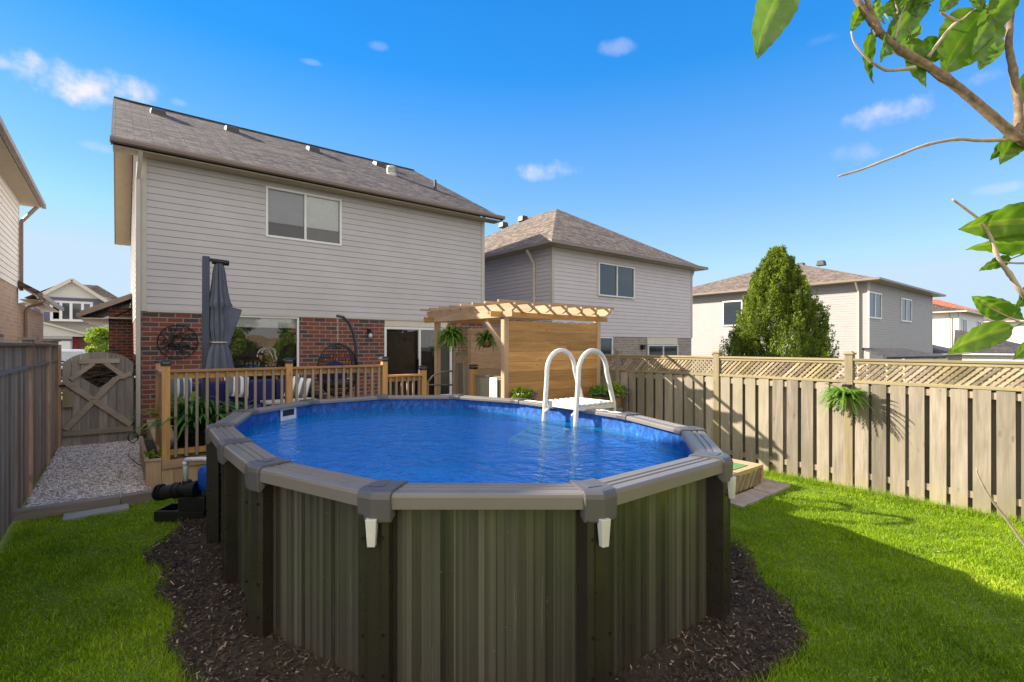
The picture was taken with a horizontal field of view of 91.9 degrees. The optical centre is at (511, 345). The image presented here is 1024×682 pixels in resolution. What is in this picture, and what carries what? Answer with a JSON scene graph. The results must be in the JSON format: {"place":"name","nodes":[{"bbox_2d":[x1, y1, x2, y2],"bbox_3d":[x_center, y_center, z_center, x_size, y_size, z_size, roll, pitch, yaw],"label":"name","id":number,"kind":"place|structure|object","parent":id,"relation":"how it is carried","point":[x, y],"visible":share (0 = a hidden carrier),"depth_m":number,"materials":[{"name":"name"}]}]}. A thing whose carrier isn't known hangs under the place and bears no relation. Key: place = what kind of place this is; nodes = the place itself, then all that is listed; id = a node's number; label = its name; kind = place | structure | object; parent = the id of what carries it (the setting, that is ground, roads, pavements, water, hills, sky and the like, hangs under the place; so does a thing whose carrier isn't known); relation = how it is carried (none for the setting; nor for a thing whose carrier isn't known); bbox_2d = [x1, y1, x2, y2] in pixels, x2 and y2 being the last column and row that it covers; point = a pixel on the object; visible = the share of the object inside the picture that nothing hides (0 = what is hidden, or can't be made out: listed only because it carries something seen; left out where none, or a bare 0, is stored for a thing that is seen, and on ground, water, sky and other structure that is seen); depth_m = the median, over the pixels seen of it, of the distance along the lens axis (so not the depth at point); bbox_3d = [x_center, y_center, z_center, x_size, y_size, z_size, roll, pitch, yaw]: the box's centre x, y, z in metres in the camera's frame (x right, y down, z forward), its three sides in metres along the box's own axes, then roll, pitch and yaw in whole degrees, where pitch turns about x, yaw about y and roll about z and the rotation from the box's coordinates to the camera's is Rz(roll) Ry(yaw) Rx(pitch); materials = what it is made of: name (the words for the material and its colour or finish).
{"place":"outdoors","nodes":[
{"label":"outdoors","id":0,"kind":"place"},
{"bbox_2d":[19,278,130,348],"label":"street house","id":1,"kind":"structure","parent":0,"point":[67,326],"depth_m":44.66,"materials":[{"name":"paint"}]},
{"bbox_2d":[59,341,70,348],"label":"garage door","id":2,"kind":"structure","parent":1,"relation":"in","point":[64,344],"depth_m":40.08,"materials":[{"name":"plastic"}]},
{"bbox_2d":[50,300,92,321],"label":"window","id":3,"kind":"structure","parent":1,"relation":"in","point":[70,307],"depth_m":44.83,"materials":[{"name":"plastic"}]},
{"bbox_2d":[84,325,108,352],"bbox_3d":[-27.427,0.298,32.894,1.696,3.417,2.230,0,0,-2],"label":"garden shrub","id":4,"kind":"object","parent":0,"point":[99,337],"visible":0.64,"depth_m":32.47,"materials":[{"name":"green plant"}]},
{"bbox_2d":[260,397,314,406],"bbox_3d":[-4.053,1.295,9.041,0.900,0.610,0.500,0,0,-38],"label":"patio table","id":5,"kind":"object","parent":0,"point":[269,402],"visible":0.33,"depth_m":8.93,"materials":[{"name":"beige metal"}]},
{"bbox_2d":[76,96,504,437],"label":"house","id":6,"kind":"structure","parent":0,"point":[309,242],"depth_m":13.05,"materials":[{"name":"beige plastic"}]},
{"bbox_2d":[157,325,197,358],"bbox_3d":[-7.464,-0.090,11.069,0.770,0.770,0.024,0,0,-38],"label":"wall art","id":7,"kind":"object","parent":6,"relation":"attached to","point":[172,340],"depth_m":11.06,"materials":[{"name":"black metal"}]},
{"bbox_2d":[224,315,298,380],"bbox_3d":[-6.149,0.130,12.226,1.680,1.740,0.096,0,0,-38],"label":"window","id":8,"kind":"structure","parent":6,"relation":"in","point":[266,321],"depth_m":12.39,"materials":[{"name":"plastic"}]},
{"bbox_2d":[265,186,341,245],"bbox_3d":[-5.355,-3.320,12.818,1.880,1.260,0.096,0,0,-38],"label":"window","id":9,"kind":"structure","parent":6,"relation":"in","point":[310,219],"depth_m":12.78,"materials":[{"name":"plastic"}]},
{"bbox_2d":[384,327,451,394],"bbox_3d":[-2.780,0.515,14.873,2.250,2.130,0.090,0,0,-38],"label":"sliding door","id":10,"kind":"structure","parent":6,"relation":"in","point":[419,329],"depth_m":14.86,"materials":[{"name":"plastic"}]},
{"bbox_2d":[0,438,1023,681],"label":"lawn","id":11,"kind":"structure","parent":0,"point":[8,533],"depth_m":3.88,"materials":[{"name":"green plant"}]},
{"bbox_2d":[0,334,60,540],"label":"fence","id":12,"kind":"object","parent":11,"relation":"on","point":[28,407],"visible":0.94,"depth_m":6.30,"materials":[{"name":"wood"}]},
{"bbox_2d":[58,345,60,447],"bbox_3d":[-8.584,0.990,9.401,0.044,2.020,0.090,0,0,-38],"label":"gate post","id":13,"kind":"object","parent":11,"relation":"on","point":[59,396],"visible":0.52,"depth_m":9.37,"materials":[{"name":"brown wood"}]},
{"bbox_2d":[62,392,73,407],"bbox_3d":[-8.449,1.025,9.431,0.160,0.290,0.060,0,0,-38],"label":"gate box","id":14,"kind":"object","parent":13,"relation":"attached to","point":[67,399],"visible":1,"depth_m":9.40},
{"bbox_2d":[59,352,134,446],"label":"garden gate","id":15,"kind":"structure","parent":13,"relation":"attached to","point":[95,415],"depth_m":9.73,"materials":[{"name":"brown wood"}]},
{"bbox_2d":[13,489,153,522],"bbox_3d":[-5.140,1.933,6.012,1.290,0.135,0.130,0,0,-38],"label":"timber edging","id":16,"kind":"object","parent":11,"relation":"on","point":[43,511],"visible":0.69,"depth_m":5.92,"materials":[{"name":"grey wood"}]},
{"bbox_2d":[23,438,151,507],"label":"gravel stones","id":17,"kind":"object","parent":11,"relation":"on","point":[98,469],"visible":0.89,"depth_m":7.43,"materials":[{"name":"grey gravel"}]},
{"bbox_2d":[127,432,140,465],"bbox_3d":[-6.695,1.810,8.781,0.190,0.231,2.464,0,0,-38],"label":"cable coil","id":18,"kind":"object","parent":17,"relation":"on","point":[133,442],"visible":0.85,"depth_m":9.69,"materials":[{"name":"black plastic"}]},
{"bbox_2d":[139,436,160,488],"bbox_3d":[-5.686,1.770,7.753,0.190,0.420,2.444,0,0,-38],"label":"planter box","id":19,"kind":"object","parent":17,"relation":"on","point":[151,468],"visible":0.87,"depth_m":6.84,"materials":[{"name":"brown wood"}]},
{"bbox_2d":[137,448,161,458],"bbox_3d":[-5.116,1.681,7.045,0.311,0.438,0.384,0,0,-15],"label":"seedling","id":20,"kind":"object","parent":19,"relation":"in","point":[152,453],"visible":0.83,"depth_m":7.03,"materials":[{"name":"green plant"}]},
{"bbox_2d":[62,503,128,520],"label":"paving slab","id":21,"kind":"structure","parent":11,"relation":"on","point":[92,512],"depth_m":5.87,"materials":[{"name":"concrete"}]},
{"bbox_2d":[153,358,164,447],"bbox_3d":[-5.720,1.097,8.036,0.167,1.805,0.167,0,0,-38],"label":"corner post","id":22,"kind":"object","parent":11,"relation":"on","point":[157,363],"visible":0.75,"depth_m":7.98,"materials":[{"name":"brown wood"}]},
{"bbox_2d":[146,419,205,484],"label":"deck","id":23,"kind":"structure","parent":11,"relation":"on","point":[172,470],"depth_m":7.07,"materials":[{"name":"brown wood"}]},
{"bbox_2d":[155,368,161,447],"bbox_3d":[-5.276,0.970,7.494,0.140,1.220,1.300,0,0,-38],"label":"railing post","id":24,"kind":"object","parent":23,"relation":"on","point":[159,370],"visible":0.52,"depth_m":7.53,"materials":[{"name":"brown wood"}]},
{"bbox_2d":[120,391,223,446],"bbox_3d":[-5.359,1.179,8.013,1.560,0.843,1.375,0,0,-6],"label":"potted plant","id":25,"kind":"object","parent":23,"relation":"on","point":[181,439],"visible":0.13,"depth_m":7.83,"materials":[{"name":"green plant"}]},
{"bbox_2d":[127,396,236,452],"bbox_3d":[-4.666,1.181,7.514,1.561,0.838,1.744,0,0,14],"label":"potted plant","id":26,"kind":"object","parent":23,"relation":"on","point":[203,420],"visible":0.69,"depth_m":7.30,"materials":[{"name":"green plant"}]},
{"bbox_2d":[181,256,241,447],"bbox_3d":[-4.852,0.080,8.023,0.842,3.040,0.700,0,0,-38],"label":"patio umbrella","id":27,"kind":"object","parent":23,"relation":"on","point":[220,316],"visible":0.87,"depth_m":7.99,"materials":[{"name":"gray fabric"},{"name":"black metal"}]},
{"bbox_2d":[213,398,258,422],"bbox_3d":[-4.499,1.221,7.896,1.459,0.758,1.234,0,0,31],"label":"potted plant","id":28,"kind":"object","parent":23,"relation":"on","point":[233,404],"visible":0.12,"depth_m":7.73,"materials":[{"name":"green plant"}]},
{"bbox_2d":[192,378,325,408],"bbox_3d":[-4.941,1.110,9.676,2.300,0.880,0.900,0,0,-38],"label":"patio sofa","id":29,"kind":"object","parent":23,"relation":"on","point":[251,390],"visible":0.07,"depth_m":9.71,"materials":[{"name":"fabric"}]},
{"bbox_2d":[170,378,191,400],"bbox_3d":[-5.692,0.725,8.505,0.150,0.440,0.440,-18,-18,17],"label":"throw pillow","id":30,"kind":"object","parent":29,"relation":"on","point":[181,387],"visible":0.43,"depth_m":8.44,"materials":[{"name":"fabric"}]},
{"bbox_2d":[229,376,248,398],"bbox_3d":[-5.177,0.762,9.361,0.150,0.440,0.440,-20,-22,26],"label":"throw pillow","id":31,"kind":"object","parent":29,"relation":"on","point":[241,386],"visible":0.56,"depth_m":9.30,"materials":[{"name":"fabric"}]},
{"bbox_2d":[284,376,310,397],"bbox_3d":[-4.268,0.831,9.891,0.440,0.440,0.150,12,-21,-13],"label":"throw pillow","id":32,"kind":"object","parent":29,"relation":"on","point":[300,386],"visible":0.44,"depth_m":9.85,"materials":[{"name":"fabric"}]},
{"bbox_2d":[159,357,427,460],"bbox_3d":[-3.270,0.897,8.192,4.197,1.405,0.167,0,0,-38],"label":"deck railing","id":33,"kind":"object","parent":23,"relation":"on","point":[288,370],"visible":0.62,"depth_m":7.67,"materials":[{"name":"brown wood"}]},
{"bbox_2d":[317,314,357,396],"bbox_3d":[-4.114,0.434,11.546,1.065,2.336,1.048,0,0,-38],"label":"egg chair","id":34,"kind":"object","parent":23,"relation":"on","point":[332,375],"visible":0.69,"depth_m":11.54,"materials":[{"name":"metal"}]},
{"bbox_2d":[427,370,453,394],"bbox_3d":[-1.471,1.052,10.198,0.644,1.097,0.040,0,0,-38],"label":"stair rail","id":35,"kind":"object","parent":23,"relation":"on","point":[433,375],"visible":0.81,"depth_m":10.20,"materials":[{"name":"grey metal"}]},
{"bbox_2d":[205,394,735,681],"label":"swimming pool","id":36,"kind":"structure","parent":11,"relation":"on","point":[365,539],"depth_m":3.08,"materials":[{"name":"black metal"}]},
{"bbox_2d":[508,348,615,482],"bbox_3d":[0.711,0.991,6.453,1.459,1.921,0.642,0,0,-38],"label":"pool ladder","id":37,"kind":"object","parent":36,"relation":"attached to","point":[578,403],"visible":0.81,"depth_m":6.31,"materials":[{"name":"white plastic"}]},
{"bbox_2d":[469,364,477,395],"bbox_3d":[-0.733,1.177,9.443,0.167,1.645,0.167,0,0,-38],"label":"screen post","id":38,"kind":"object","parent":11,"relation":"on","point":[473,368],"visible":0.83,"depth_m":9.41,"materials":[{"name":"brown wood"}]},
{"bbox_2d":[142,466,808,681],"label":"mulch bed","id":39,"kind":"object","parent":11,"relation":"on","point":[744,618],"visible":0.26,"depth_m":3.26,"materials":[{"name":"brown wood"}]},
{"bbox_2d":[151,479,205,521],"bbox_3d":[-3.758,1.753,5.691,0.604,0.454,0.342,0,0,0],"label":"pool pump","id":40,"kind":"object","parent":39,"relation":"on","point":[189,495],"visible":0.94,"depth_m":5.56,"materials":[{"name":"black plastic"}]},
{"bbox_2d":[181,457,205,483],"bbox_3d":[-3.429,1.394,5.462,0.711,0.369,0.081,0,0,30],"label":"pipe","id":41,"kind":"object","parent":40,"relation":"attached to","point":[185,462],"visible":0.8,"depth_m":5.59,"materials":[{"name":"plastic"}]},
{"bbox_2d":[197,465,205,491],"bbox_3d":[-3.461,1.512,5.700,0.270,0.300,0.270,0,0,-38],"label":"filter tank","id":42,"kind":"object","parent":40,"relation":"on","point":[201,477],"visible":0.28,"depth_m":5.58,"materials":[{"name":"blue plastic"}]},
{"bbox_2d":[468,327,520,395],"bbox_3d":[-0.465,0.750,13.165,0.090,2.500,2.395,0,0,-38],"label":"privacy panel","id":43,"kind":"object","parent":11,"relation":"on","point":[490,357],"visible":0.26,"depth_m":13.52,"materials":[{"name":"brown wood"}]},
{"bbox_2d":[0,476,1023,681],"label":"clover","id":44,"kind":"object","parent":11,"relation":"on","point":[875,679],"visible":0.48,"depth_m":3.97,"materials":[{"name":"green plant"}]},
{"bbox_2d":[420,299,613,397],"bbox_3d":[0.056,0.608,10.396,3.020,2.785,3.090,0,0,-38],"label":"pergola","id":45,"kind":"object","parent":11,"relation":"on","point":[502,312],"visible":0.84,"depth_m":9.45,"materials":[{"name":"brown wood"}]},
{"bbox_2d":[432,321,469,354],"bbox_3d":[-1.220,-0.129,9.927,0.820,0.745,0.800,0,0,-38],"label":"hanging fern","id":46,"kind":"object","parent":45,"relation":"hanging from","point":[450,335],"visible":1,"depth_m":9.79,"materials":[{"name":"green plant"}]},
{"bbox_2d":[473,326,497,351],"bbox_3d":[-0.562,-0.207,10.926,0.642,0.787,0.637,0,0,-38],"label":"hanging fern","id":47,"kind":"object","parent":45,"relation":"hanging from","point":[487,336],"visible":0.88,"depth_m":10.81,"materials":[{"name":"green plant"}]},
{"bbox_2d":[475,374,500,397],"bbox_3d":[-0.422,1.220,9.077,0.050,1.360,0.820,0,0,-38],"label":"side screen","id":48,"kind":"object","parent":45,"relation":"attached to","point":[482,385],"visible":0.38,"depth_m":9.16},
{"bbox_2d":[489,377,497,396],"bbox_3d":[-0.334,0.789,8.864,0.020,0.440,0.230,0,0,-38],"label":"rules sign","id":49,"kind":"object","parent":48,"relation":"attached to","point":[493,387],"visible":0.76,"depth_m":8.85,"materials":[{"name":"white plastic"}]},
{"bbox_2d":[509,321,596,400],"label":"privacy wall","id":50,"kind":"structure","parent":45,"relation":"attached to","point":[577,345],"depth_m":9.35,"materials":[{"name":"brown wood"}]},
{"bbox_2d":[604,407,622,411],"bbox_3d":[1.080,1.600,9.211,2.250,0.800,0.640,0,0,-38],"label":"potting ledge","id":51,"kind":"object","parent":11,"relation":"on","point":[620,409],"visible":0.07,"depth_m":9.58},
{"bbox_2d":[510,386,537,399],"bbox_3d":[0.192,0.948,8.716,0.539,0.485,0.482,0,0,-38],"label":"flower pot","id":52,"kind":"object","parent":51,"relation":"on","point":[523,392],"visible":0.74,"depth_m":8.63,"materials":[{"name":"ceramic"}]},
{"bbox_2d":[588,384,607,399],"bbox_3d":[1.721,0.973,9.722,0.413,0.494,0.458,0,0,43],"label":"flower pot","id":53,"kind":"object","parent":51,"relation":"on","point":[597,392],"visible":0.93,"depth_m":9.62,"materials":[{"name":"ceramic"}]},
{"bbox_2d":[603,382,629,407],"bbox_3d":[2.044,0.945,9.667,0.565,0.511,0.523,0,0,-38],"label":"flower pot","id":54,"kind":"object","parent":51,"relation":"on","point":[621,391],"visible":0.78,"depth_m":9.55,"materials":[{"name":"ceramic"}]},
{"bbox_2d":[732,459,762,494],"bbox_3d":[2.752,1.841,6.937,1.462,0.318,0.860,0,0,-38],"label":"sandbox","id":55,"kind":"object","parent":11,"relation":"on","point":[748,480],"visible":0.31,"depth_m":6.84,"materials":[{"name":"brown wood"}]},
{"bbox_2d":[730,489,769,508],"bbox_3d":[3.048,1.978,6.412,0.846,0.045,0.290,0,0,-38],"label":"flagstone","id":56,"kind":"object","parent":11,"relation":"on","point":[745,498],"visible":0.72,"depth_m":6.38,"materials":[{"name":"beige stone"}]},
{"bbox_2d":[753,478,790,495],"bbox_3d":[3.570,1.978,6.985,0.717,0.045,0.496,0,0,-38],"label":"flagstone","id":57,"kind":"object","parent":11,"relation":"on","point":[771,487],"visible":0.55,"depth_m":6.88,"materials":[{"name":"beige stone"}]},
{"bbox_2d":[751,0,1023,545],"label":"lilac tree","id":58,"kind":"object","parent":11,"relation":"on","point":[967,36],"visible":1,"depth_m":0.75,"materials":[{"name":"green plant"}]},
{"bbox_2d":[0,0,1023,317],"label":"sky","id":59,"kind":"structure","parent":0,"point":[658,124],"materials":[{"name":"blue"}]},
{"bbox_2d":[61,366,1023,521],"bbox_3d":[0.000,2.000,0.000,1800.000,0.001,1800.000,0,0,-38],"label":"ground","id":60,"kind":"structure","parent":0,"point":[949,381],"depth_m":25.94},
{"bbox_2d":[0,116,63,342],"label":"neighbour house","id":61,"kind":"structure","parent":60,"relation":"on","point":[18,186],"depth_m":12.98,"materials":[{"name":"white"}]},
{"bbox_2d":[453,348,1023,520],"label":"fence","id":62,"kind":"object","parent":60,"relation":"on","point":[929,439],"visible":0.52,"depth_m":6.73,"materials":[{"name":"beige wood"}]},
{"bbox_2d":[816,383,875,418],"bbox_3d":[4.537,0.754,6.740,0.711,0.456,0.717,0,0,-38],"label":"hanging plant","id":63,"kind":"object","parent":62,"relation":"attached to","point":[844,396],"visible":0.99,"depth_m":6.64,"materials":[{"name":"green plant"}]},
{"bbox_2d":[712,244,839,380],"bbox_3d":[8.585,-0.644,16.080,3.691,5.295,3.885,0,0,-38],"label":"conifer tree","id":64,"kind":"object","parent":60,"relation":"on","point":[778,285],"visible":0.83,"depth_m":15.27,"materials":[{"name":"green plant"}]},
{"bbox_2d":[860,348,947,383],"bbox_3d":[17.292,1.045,21.776,13.071,1.910,2.720,0,0,-41],"label":"patio canopy","id":65,"kind":"object","parent":60,"relation":"on","point":[894,353],"visible":0.38,"depth_m":20.56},
{"bbox_2d":[483,209,707,390],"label":"neighbour house","id":66,"kind":"structure","parent":0,"point":[643,290],"depth_m":20.84,"materials":[{"name":"beige plastic"}]},
{"bbox_2d":[600,337,612,368],"bbox_3d":[3.788,0.370,19.995,0.815,1.460,0.070,0,0,-38],"label":"window","id":67,"kind":"structure","parent":66,"relation":"in","point":[606,343],"depth_m":20.03,"materials":[{"name":"glass"}]},
{"bbox_2d":[598,262,634,298],"bbox_3d":[4.326,-2.665,20.422,2.266,1.330,0.070,0,0,-38],"label":"window","id":68,"kind":"structure","parent":66,"relation":"in","point":[614,280],"depth_m":20.40,"materials":[{"name":"plastic"}]},
{"bbox_2d":[647,345,677,373],"bbox_3d":[6.844,0.725,22.422,2.293,1.550,0.070,0,0,-38],"label":"window","id":69,"kind":"structure","parent":66,"relation":"in","point":[651,349],"depth_m":22.38,"materials":[{"name":"glass"}]},
{"bbox_2d":[691,260,945,379],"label":"neighbour house","id":70,"kind":"structure","parent":0,"point":[871,312],"depth_m":32.22,"materials":[{"name":"grey"}]},
{"bbox_2d":[722,300,742,325],"bbox_3d":[15.563,-2.300,34.990,0.080,1.800,1.444,0,0,-38],"label":"side window","id":71,"kind":"structure","parent":70,"relation":"in","point":[729,308],"depth_m":35.05,"materials":[{"name":"plastic"}]},
{"bbox_2d":[868,291,881,318],"bbox_3d":[21.393,-2.375,29.191,2.304,1.550,0.070,0,0,-38],"label":"window","id":72,"kind":"structure","parent":70,"relation":"in","point":[874,298],"depth_m":29.14,"materials":[{"name":"plastic"}]},
{"bbox_2d":[900,298,911,321],"bbox_3d":[26.414,-2.375,33.179,2.382,1.550,0.070,0,0,-38],"label":"window","id":73,"kind":"structure","parent":70,"relation":"in","point":[905,304],"depth_m":33.11,"materials":[{"name":"plastic"}]},
{"bbox_2d":[933,345,970,369],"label":"garden building","id":74,"kind":"structure","parent":0,"point":[941,350],"depth_m":42.17,"materials":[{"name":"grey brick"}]},
{"bbox_2d":[933,304,983,347],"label":"neighbour house","id":75,"kind":"structure","parent":0,"point":[947,321],"depth_m":56.08,"materials":[{"name":"white"}]},
{"bbox_2d":[933,299,978,310],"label":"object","id":76,"kind":"structure","parent":75,"relation":"part of","point":[941,302],"depth_m":120.35,"materials":[{"name":"orange"}]},
{"bbox_2d":[962,318,966,331],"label":"window","id":77,"kind":"structure","parent":75,"relation":"in","point":[964,321],"depth_m":56.41,"materials":[{"name":"plastic"}]},
{"bbox_2d":[952,307,1023,343],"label":"neighbour house","id":78,"kind":"structure","parent":0,"point":[1017,335],"depth_m":73.36,"materials":[{"name":"white paint"}]},
{"bbox_2d":[954,329,1023,360],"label":"garden building","id":79,"kind":"structure","parent":0,"point":[1005,351],"depth_m":48.10,"materials":[{"name":"paint"}]},
{"label":"driveway","id":80,"kind":"structure","parent":0,"visible":0},
{"bbox_2d":[61,349,85,377],"bbox_3d":[-22.145,1.090,24.522,1.980,1.820,5.450,0,0,-44],"label":"parked car","id":81,"kind":"object","parent":80,"relation":"on","point":[67,354],"visible":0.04,"depth_m":24.17,"materials":[{"name":"paint"}]}
]}

